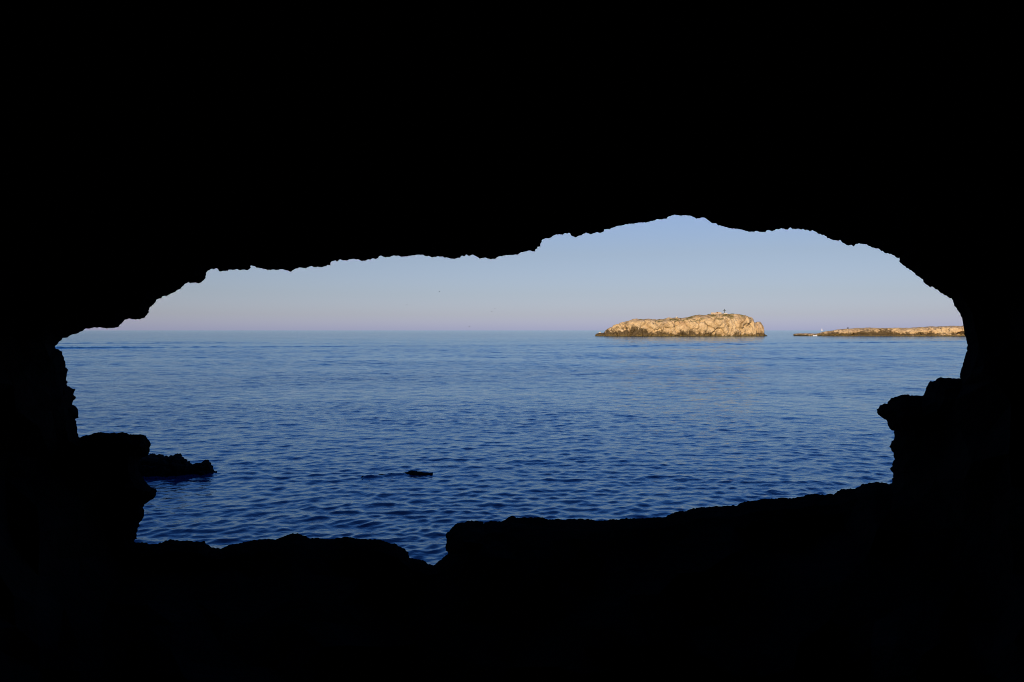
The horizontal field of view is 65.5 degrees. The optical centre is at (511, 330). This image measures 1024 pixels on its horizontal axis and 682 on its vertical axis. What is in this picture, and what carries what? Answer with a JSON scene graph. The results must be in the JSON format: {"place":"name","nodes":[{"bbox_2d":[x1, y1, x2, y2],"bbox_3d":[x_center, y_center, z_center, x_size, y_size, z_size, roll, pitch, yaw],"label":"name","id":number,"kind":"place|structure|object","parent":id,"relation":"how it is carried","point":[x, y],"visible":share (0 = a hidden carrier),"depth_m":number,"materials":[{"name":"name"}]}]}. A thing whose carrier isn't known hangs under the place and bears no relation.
{"place":"outdoors","nodes":[
{"label":"outdoors","id":0,"kind":"place"},
{"bbox_2d":[55,330,967,564],"bbox_3d":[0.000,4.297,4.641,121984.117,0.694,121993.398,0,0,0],"label":"sea","id":1,"kind":"structure","parent":0,"point":[288,432],"depth_m":39.89,"materials":[{"name":"liquid"}]},
{"bbox_2d":[139,453,216,475],"bbox_3d":[-11.427,4.322,25.236,4.174,0.855,1.873,0,0,0],"label":"rock outcrop","id":2,"kind":"object","parent":1,"relation":"in","point":[153,464],"visible":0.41,"depth_m":24.85,"materials":[{"name":"black stone"}]},
{"bbox_2d":[361,470,432,477],"bbox_3d":[-3.572,4.519,24.752,2.239,0.263,0.492,0,0,-15],"label":"sea rock","id":3,"kind":"object","parent":1,"relation":"in","point":[411,472],"visible":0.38,"depth_m":24.82,"materials":[{"name":"black stone"}]},
{"bbox_2d":[595,313,766,335],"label":"island","id":4,"kind":"structure","parent":1,"relation":"in","point":[727,325],"depth_m":608.62,"materials":[{"name":"stone"}]},
{"bbox_2d":[793,326,964,335],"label":"headland","id":5,"kind":"structure","parent":1,"relation":"in","point":[936,331],"depth_m":614.45,"materials":[{"name":"stone"}]},
{"bbox_2d":[0,0,1023,681],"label":"cave","id":6,"kind":"structure","parent":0,"point":[152,152],"depth_m":5.85},
{"bbox_2d":[84,215,962,329],"label":"sky","id":7,"kind":"structure","parent":0,"point":[683,266],"materials":[{"name":"blue"}]}
]}

